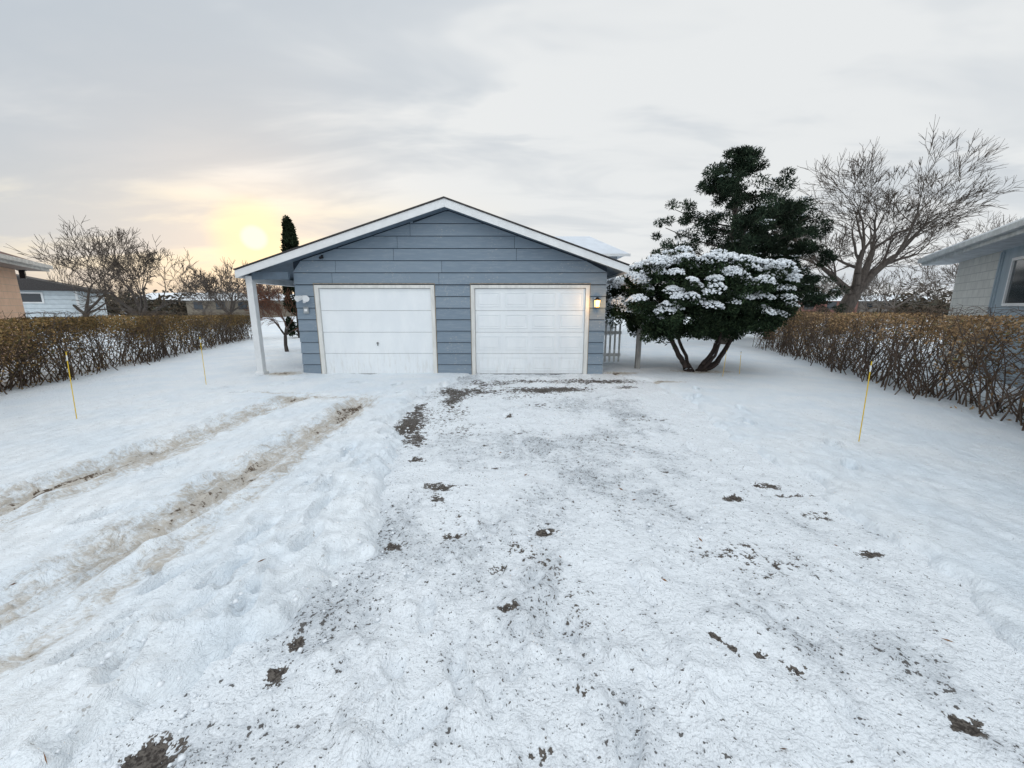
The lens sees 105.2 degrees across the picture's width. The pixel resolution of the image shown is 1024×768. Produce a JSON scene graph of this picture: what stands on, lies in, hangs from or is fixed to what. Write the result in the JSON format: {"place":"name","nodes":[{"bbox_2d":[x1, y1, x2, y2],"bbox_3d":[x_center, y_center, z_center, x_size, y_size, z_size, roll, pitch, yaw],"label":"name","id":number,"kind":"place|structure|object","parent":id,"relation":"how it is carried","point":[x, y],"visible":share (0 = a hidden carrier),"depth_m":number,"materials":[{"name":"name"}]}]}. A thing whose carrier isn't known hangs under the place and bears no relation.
{"place":"outdoors","nodes":[
{"label":"outdoors","id":0,"kind":"place"},
{"bbox_2d":[251,272,289,279],"bbox_3d":[-5.355,-2.401,8.698,0.810,0.160,0.080,0,11,0],"label":"porch header","id":1,"kind":"object","parent":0,"point":[270,275],"visible":0.91,"depth_m":8.66},
{"bbox_2d":[9,419,954,762],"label":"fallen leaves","id":2,"kind":"object","parent":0,"point":[559,555],"visible":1,"depth_m":2.28,"materials":[{"name":"brown plant"}]},
{"bbox_2d":[0,312,1023,767],"bbox_3d":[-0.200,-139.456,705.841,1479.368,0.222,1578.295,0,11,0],"label":"snow ground","id":3,"kind":"structure","parent":0,"point":[128,490],"depth_m":3.38,"materials":[{"name":"white snow"}]},
{"bbox_2d":[0,267,29,362],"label":"walls","id":4,"kind":"structure","parent":3,"relation":"on","point":[10,297],"depth_m":11.43,"materials":[{"name":"beige paint"}]},
{"bbox_2d":[0,262,47,271],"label":"soffit","id":5,"kind":"structure","parent":4,"relation":"on","point":[9,266],"depth_m":11.30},
{"bbox_2d":[17,270,26,278],"bbox_3d":[-15.158,-3.399,12.136,0.180,0.270,0.180,-8,14,-35],"label":"eave lamp","id":6,"kind":"object","parent":5,"relation":"attached to","point":[22,274],"visible":0.91,"depth_m":12.10,"materials":[{"name":"metal"}]},
{"bbox_2d":[0,259,49,271],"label":"fascia","id":7,"kind":"structure","parent":5,"relation":"attached to","point":[21,264],"depth_m":11.01,"materials":[{"name":"white wood"}]},
{"bbox_2d":[0,254,52,268],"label":"gutter","id":8,"kind":"object","parent":7,"relation":"attached to","point":[18,260],"visible":1,"depth_m":10.88,"materials":[{"name":"white metal"}]},
{"bbox_2d":[20,290,106,328],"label":"walls","id":9,"kind":"structure","parent":3,"relation":"on","point":[66,299],"depth_m":27.14,"materials":[{"name":"white"}]},
{"bbox_2d":[20,292,44,302],"bbox_3d":[-32.597,-5.759,26.140,1.800,0.750,0.057,-8,14,-35],"label":"window trim","id":10,"kind":"structure","parent":9,"relation":"attached to","point":[42,297],"depth_m":26.45,"materials":[{"name":"white wood"}]},
{"bbox_2d":[21,293,41,301],"bbox_3d":[-32.601,-5.760,26.145,1.600,0.550,0.009,-8,14,-35],"label":"window","id":11,"kind":"structure","parent":10,"relation":"in","point":[25,297],"depth_m":26.34,"materials":[{"name":"white glass"}]},
{"bbox_2d":[24,295,74,317],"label":"siding lines","id":12,"kind":"object","parent":9,"relation":"attached to","point":[50,308],"visible":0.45,"depth_m":26.89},
{"bbox_2d":[16,274,113,293],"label":"roof","id":13,"kind":"structure","parent":9,"relation":"on","point":[33,283],"depth_m":26.35,"materials":[{"name":"grey"}]},
{"bbox_2d":[75,291,81,316],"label":"corner boards","id":14,"kind":"object","parent":9,"relation":"attached to","point":[77,299],"visible":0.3,"depth_m":27.58,"materials":[{"name":"white paint"}]},
{"bbox_2d":[65,350,76,418],"bbox_3d":[-5.969,0.050,5.313,0.072,1.020,0.014,0,11,0],"label":"driveway marker","id":15,"kind":"object","parent":3,"relation":"on","point":[71,383],"visible":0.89,"depth_m":5.30,"materials":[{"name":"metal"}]},
{"bbox_2d":[32,233,153,316],"bbox_3d":[-30.584,-6.996,26.966,9.675,6.590,5.875,0,11,0],"label":"bare tree","id":16,"kind":"object","parent":3,"relation":"on","point":[88,310],"visible":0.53,"depth_m":27.47,"materials":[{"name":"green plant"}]},
{"bbox_2d":[3,216,217,316],"bbox_3d":[-23.139,-6.422,24.879,10.222,7.634,7.386,0,11,0],"label":"bare tree","id":17,"kind":"object","parent":3,"relation":"on","point":[147,264],"visible":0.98,"depth_m":23.56,"materials":[{"name":"brown plant"}]},
{"bbox_2d":[0,310,263,393],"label":"hedge","id":18,"kind":"object","parent":3,"relation":"on","point":[149,326],"visible":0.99,"depth_m":9.30,"materials":[{"name":"brown plant"}]},
{"bbox_2d":[199,336,206,384],"bbox_3d":[-6.159,-0.450,7.813,0.032,1.020,0.014,0,11,0],"label":"driveway marker","id":19,"kind":"object","parent":3,"relation":"on","point":[202,358],"visible":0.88,"depth_m":7.80,"materials":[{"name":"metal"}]},
{"bbox_2d":[177,257,278,316],"bbox_3d":[-25.202,-8.168,34.754,7.617,5.835,5.676,0,11,0],"label":"bare tree","id":20,"kind":"object","parent":3,"relation":"on","point":[223,284],"visible":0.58,"depth_m":34.74,"materials":[{"name":"brown plant"}]},
{"bbox_2d":[186,300,294,316],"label":"walls","id":21,"kind":"structure","parent":3,"relation":"on","point":[286,313],"depth_m":53.08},
{"bbox_2d":[193,302,265,308],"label":"windows","id":22,"kind":"structure","parent":21,"relation":"attached to","point":[196,306],"depth_m":52.93,"materials":[{"name":"grey glass"}]},
{"bbox_2d":[182,294,293,300],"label":"snowy roof","id":23,"kind":"structure","parent":21,"relation":"on","point":[233,297],"depth_m":53.66,"materials":[{"name":"white snow"}]},
{"bbox_2d":[239,284,298,351],"bbox_3d":[-7.720,-2.234,13.068,2.266,2.471,2.052,-5,13,-25],"label":"ornamental tree","id":24,"kind":"object","parent":3,"relation":"on","point":[264,299],"visible":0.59,"depth_m":12.75,"materials":[{"name":"brown plant"}]},
{"bbox_2d":[280,215,299,337],"bbox_3d":[-10.389,-5.028,18.683,1.190,5.739,1.221,0,11,0],"label":"arborvitae","id":25,"kind":"object","parent":3,"relation":"on","point":[289,239],"visible":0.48,"depth_m":18.35,"materials":[{"name":"green plant"}]},
{"bbox_2d":[295,284,605,364],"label":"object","id":26,"kind":"object","parent":3,"relation":"on","point":[451,319],"visible":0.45,"depth_m":8.98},
{"bbox_2d":[314,285,436,373],"bbox_3d":[-3.135,-1.226,9.145,2.730,2.100,0.105,0,11,0],"label":"door frame","id":27,"kind":"object","parent":26,"relation":"attached to","point":[320,325],"visible":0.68,"depth_m":9.00,"materials":[{"name":"paint"}]},
{"bbox_2d":[319,289,433,373],"bbox_3d":[-3.135,-1.213,9.170,2.550,1.979,0.040,0,11,0],"label":"garage door flat","id":28,"kind":"structure","parent":27,"relation":"attached to","point":[403,339],"depth_m":9.15,"materials":[{"name":"paint"}]},
{"bbox_2d":[293,211,606,374],"bbox_3d":[-1.400,-2.003,8.966,7.100,3.655,0.029,0,11,0],"label":"lap siding","id":29,"kind":"object","parent":26,"relation":"attached to","point":[446,236],"visible":0.98,"depth_m":8.84,"materials":[{"name":"blue wood"}]},
{"bbox_2d":[294,295,308,302],"bbox_3d":[-4.699,-1.911,8.822,0.273,0.170,0.263,8,14,34],"label":"flood light","id":30,"kind":"object","parent":29,"relation":"attached to","point":[305,298],"visible":1,"depth_m":8.78,"materials":[{"name":"white paint"}]},
{"bbox_2d":[303,307,308,313],"bbox_3d":[-4.730,-1.696,9.000,0.120,0.160,0.034,0,11,0],"label":"utility box","id":31,"kind":"object","parent":29,"relation":"attached to","point":[305,310],"visible":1,"depth_m":8.99,"materials":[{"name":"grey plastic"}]},
{"bbox_2d":[594,297,599,307],"bbox_3d":[1.930,-1.841,8.880,0.167,0.250,0.194,0,11,0],"label":"wall lantern","id":32,"kind":"object","parent":29,"relation":"attached to","point":[596,302],"depth_m":8.83,"materials":[{"name":"glass"}]},
{"bbox_2d":[293,210,606,272],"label":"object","id":33,"kind":"object","parent":26,"relation":"on","point":[296,263],"visible":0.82,"depth_m":8.83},
{"bbox_2d":[243,207,446,280],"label":"roof deck","id":34,"kind":"structure","parent":33,"relation":"on","point":[286,266],"depth_m":8.66,"materials":[{"name":"paint"}]},
{"bbox_2d":[245,276,294,286],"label":"porch beam","id":35,"kind":"structure","parent":34,"relation":"attached to","point":[248,279],"depth_m":9.42,"materials":[{"name":"white wood"}]},
{"bbox_2d":[233,196,443,269],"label":"shingles","id":36,"kind":"object","parent":34,"relation":"on","point":[338,233],"visible":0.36,"depth_m":8.29,"materials":[{"name":"grey"}]},
{"bbox_2d":[235,198,443,277],"bbox_3d":[-3.695,-3.092,8.341,4.550,1.600,0.026,0,11,0],"label":"rake board","id":37,"kind":"object","parent":34,"relation":"attached to","point":[371,227],"visible":1,"depth_m":8.32,"materials":[{"name":"white paint"}]},
{"bbox_2d":[447,208,622,276],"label":"roof deck","id":38,"kind":"structure","parent":33,"relation":"on","point":[610,271],"depth_m":8.71,"materials":[{"name":"paint"}]},
{"bbox_2d":[444,198,627,272],"bbox_3d":[0.540,-3.139,8.332,3.920,1.505,0.026,0,11,0],"label":"rake board","id":39,"kind":"object","parent":38,"relation":"attached to","point":[490,219],"visible":1,"depth_m":8.32,"materials":[{"name":"white paint"}]},
{"bbox_2d":[444,196,629,265],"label":"shingles","id":40,"kind":"object","parent":38,"relation":"on","point":[537,231],"visible":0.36,"depth_m":8.29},
{"bbox_2d":[607,266,628,278],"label":"eave fascia","id":41,"kind":"structure","parent":38,"relation":"attached to","point":[616,275],"depth_m":9.16,"materials":[{"name":"white paint"}]},
{"bbox_2d":[312,283,590,372],"bbox_3d":[-1.367,-1.239,9.109,6.306,2.140,0.050,0,11,0],"label":"brick mold","id":42,"kind":"object","parent":26,"relation":"attached to","point":[435,305],"visible":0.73,"depth_m":8.88,"materials":[{"name":"white wood"}]},
{"bbox_2d":[320,288,584,329],"bbox_3d":[-1.365,-1.231,9.197,6.130,2.110,0.020,0,11,0],"label":"door backing","id":43,"kind":"object","parent":26,"relation":"attached to","point":[475,310],"depth_m":9.09,"materials":[{"name":"white metal"}]},
{"bbox_2d":[471,285,589,374],"bbox_3d":[0.415,-1.226,9.145,2.710,2.100,0.105,0,11,0],"label":"door frame","id":44,"kind":"object","parent":26,"relation":"attached to","point":[586,316],"visible":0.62,"depth_m":8.99,"materials":[{"name":"paint"}]},
{"bbox_2d":[475,289,584,373],"bbox_3d":[0.415,-1.213,9.170,2.530,1.979,0.040,0,11,0],"label":"garage door paneled","id":45,"kind":"object","parent":44,"relation":"attached to","point":[529,353],"visible":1,"depth_m":9.15,"materials":[{"name":"paint"}]},
{"bbox_2d":[477,292,582,370],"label":"door panel rims","id":46,"kind":"object","parent":45,"relation":"attached to","point":[532,328],"depth_m":9.12,"materials":[{"name":"white metal"}]},
{"bbox_2d":[480,295,580,368],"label":"door panels","id":47,"kind":"object","parent":45,"relation":"attached to","point":[538,342],"visible":1,"depth_m":9.17,"materials":[{"name":"white metal"}]},
{"bbox_2d":[50,267,954,317],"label":"distant trees","id":48,"kind":"object","parent":3,"relation":"on","point":[876,283],"visible":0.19,"depth_m":52.04,"materials":[{"name":"brown plant"}]},
{"bbox_2d":[85,278,951,317],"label":"distant shrubs","id":49,"kind":"object","parent":3,"relation":"on","point":[157,302],"visible":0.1,"depth_m":55.22,"materials":[{"name":"brown plant"}]},
{"bbox_2d":[604,256,616,334],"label":"walls","id":50,"kind":"structure","parent":3,"relation":"on","point":[607,284],"depth_m":20.65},
{"bbox_2d":[554,236,628,258],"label":"snowy hip roof","id":51,"kind":"structure","parent":50,"relation":"on","point":[592,244],"depth_m":21.16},
{"bbox_2d":[603,254,630,255],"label":"eave fascia","id":52,"kind":"structure","parent":51,"relation":"attached to","point":[617,254],"depth_m":19.55,"materials":[{"name":"white paint"}]},
{"bbox_2d":[603,323,621,361],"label":"picket gate","id":53,"kind":"structure","parent":3,"relation":"on","point":[610,332],"depth_m":10.58,"materials":[{"name":"white paint"}]},
{"bbox_2d":[634,323,643,368],"bbox_3d":[3.150,-0.900,9.763,0.140,1.240,0.140,0,11,0],"label":"fence post","id":54,"kind":"object","parent":3,"relation":"on","point":[638,353],"visible":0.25,"depth_m":9.74,"materials":[{"name":"white paint"}]},
{"bbox_2d":[605,245,808,371],"bbox_3d":[4.477,-1.792,9.550,4.591,3.079,3.437,0,11,0],"label":"yew bush","id":55,"kind":"object","parent":3,"relation":"on","point":[694,288],"visible":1,"depth_m":8.53,"materials":[{"name":"green plant"}]},
{"bbox_2d":[650,145,826,343],"bbox_3d":[8.606,-5.254,15.382,5.792,7.498,6.249,9,15,39],"label":"pine tree","id":56,"kind":"object","parent":3,"relation":"on","point":[723,180],"visible":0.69,"depth_m":14.20,"materials":[{"name":"green plant"}]},
{"bbox_2d":[715,196,850,339],"bbox_3d":[11.648,-5.000,17.818,5.281,6.074,5.479,0,11,0],"label":"pine tree","id":57,"kind":"object","parent":3,"relation":"on","point":[794,251],"visible":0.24,"depth_m":16.38,"materials":[{"name":"green plant"}]},
{"bbox_2d":[798,301,858,313],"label":"walls","id":58,"kind":"structure","parent":3,"relation":"on","point":[838,302],"depth_m":51.01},
{"bbox_2d":[804,302,836,309],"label":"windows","id":59,"kind":"structure","parent":58,"relation":"attached to","point":[831,305],"depth_m":50.98,"materials":[{"name":"grey glass"}]},
{"bbox_2d":[830,296,862,300],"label":"snowy roof","id":60,"kind":"structure","parent":58,"relation":"on","point":[839,299],"depth_m":51.61,"materials":[{"name":"white snow"}]},
{"bbox_2d":[858,359,872,441],"bbox_3d":[3.989,0.226,4.430,0.032,1.020,0.014,0,11,0],"label":"driveway marker","id":61,"kind":"object","parent":3,"relation":"on","point":[865,399],"visible":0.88,"depth_m":4.42,"materials":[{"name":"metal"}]},
{"bbox_2d":[751,304,1023,430],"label":"hedge","id":62,"kind":"object","parent":3,"relation":"on","point":[798,327],"visible":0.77,"depth_m":6.92,"materials":[{"name":"brown plant"}]},
{"bbox_2d":[857,301,924,314],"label":"walls","id":63,"kind":"structure","parent":3,"relation":"on","point":[871,310],"depth_m":68.74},
{"bbox_2d":[838,295,932,300],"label":"snowy roof","id":64,"kind":"structure","parent":63,"relation":"on","point":[891,297],"depth_m":70.52,"materials":[{"name":"white snow"}]},
{"bbox_2d":[779,114,1023,333],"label":"bare tree","id":65,"kind":"object","parent":3,"relation":"on","point":[864,276],"visible":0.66,"depth_m":20.31,"materials":[{"name":"brown plant"}]},
{"bbox_2d":[884,211,1020,309],"bbox_3d":[36.953,-8.976,30.934,12.038,8.934,7.074,0,11,0],"label":"bare tree","id":66,"kind":"object","parent":3,"relation":"on","point":[948,276],"visible":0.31,"depth_m":31.35,"materials":[{"name":"brown plant"}]},
{"bbox_2d":[939,251,1002,368],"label":"block walls","id":67,"kind":"structure","parent":3,"relation":"on","point":[974,281],"depth_m":9.81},
{"bbox_2d":[977,245,1023,389],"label":"siding walls","id":68,"kind":"structure","parent":3,"relation":"on","point":[1011,253],"depth_m":8.08,"materials":[{"name":"wood"}]},
{"bbox_2d":[923,233,1023,265],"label":"soffit","id":69,"kind":"structure","parent":68,"relation":"on","point":[1008,243],"depth_m":8.54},
{"bbox_2d":[973,251,1005,371],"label":"battens","id":70,"kind":"object","parent":68,"relation":"attached to","point":[997,278],"visible":0.41,"depth_m":8.64,"materials":[{"name":"wood"}]},
{"bbox_2d":[1001,256,1023,305],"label":"window trim","id":71,"kind":"structure","parent":68,"relation":"attached to","point":[1003,303],"depth_m":8.06,"materials":[{"name":"white wood"}]},
{"bbox_2d":[1005,259,1023,302],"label":"window glass","id":72,"kind":"object","parent":71,"relation":"in","point":[1015,293],"visible":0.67,"depth_m":7.82,"materials":[{"name":"grey glass"}]},
{"bbox_3d":[-5.450,-1.032,13.510,1.000,0.130,9.100,0,11,0],"label":"porch slab","id":73,"kind":"object","parent":3,"relation":"on","visible":0},
{"bbox_2d":[246,283,268,374],"bbox_3d":[-5.830,-1.218,8.955,0.200,2.120,0.200,0,11,0],"label":"porch post","id":74,"kind":"object","parent":73,"relation":"on","point":[256,327],"visible":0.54,"depth_m":8.90,"materials":[{"name":"white paint"}]},
{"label":"walls","id":75,"kind":"object","parent":3,"relation":"on","visible":0},
{"bbox_2d":[142,293,242,299],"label":"snowy roof","id":76,"kind":"structure","parent":75,"relation":"on","point":[153,296],"depth_m":62.88,"materials":[{"name":"white snow"}]},
{"bbox_2d":[0,0,1023,302],"label":"sky","id":77,"kind":"structure","parent":0,"point":[198,126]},
{"bbox_2d":[68,373,1023,767],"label":"driveway","id":78,"kind":"structure","parent":0,"point":[790,635],"depth_m":1.96,"materials":[{"name":"white snow"}]},
{"bbox_2d":[9,399,739,767],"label":"snow crumbs","id":79,"kind":"object","parent":78,"relation":"on","point":[159,683],"visible":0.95,"depth_m":2.03,"materials":[{"name":"white snow"}]},
{"bbox_3d":[-16.533,-2.795,3.141,4.550,1.950,13.550,-8,14,-35],"label":"roof slope back","id":80,"kind":"object","parent":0,"visible":0},
{"bbox_2d":[0,251,34,261],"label":"roof slope front","id":81,"kind":"structure","parent":80,"relation":"attached to","point":[12,255],"depth_m":11.70,"materials":[{"name":"white"}]},
{"bbox_3d":[13.780,-2.687,1.838,4.620,2.050,14.600,8,14,35],"label":"roof slope back","id":82,"kind":"object","parent":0,"visible":0},
{"bbox_3d":[10.024,-3.214,4.475,4.620,2.050,14.600,8,14,35],"label":"roof slope front","id":83,"kind":"object","parent":82,"relation":"attached to","visible":0},
{"bbox_2d":[921,228,1023,265],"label":"fascia","id":84,"kind":"structure","parent":83,"relation":"attached to","point":[1001,237],"depth_m":8.04,"materials":[{"name":"white wood"}]},
{"bbox_2d":[917,219,1023,262],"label":"gutter","id":85,"kind":"object","parent":84,"relation":"attached to","point":[1015,226],"visible":1,"depth_m":7.85,"materials":[{"name":"white metal"}]},
{"bbox_2d":[924,217,1023,256],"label":"roof snow","id":86,"kind":"structure","parent":83,"relation":"on","point":[978,235],"depth_m":8.11,"materials":[{"name":"white snow"}]}
]}

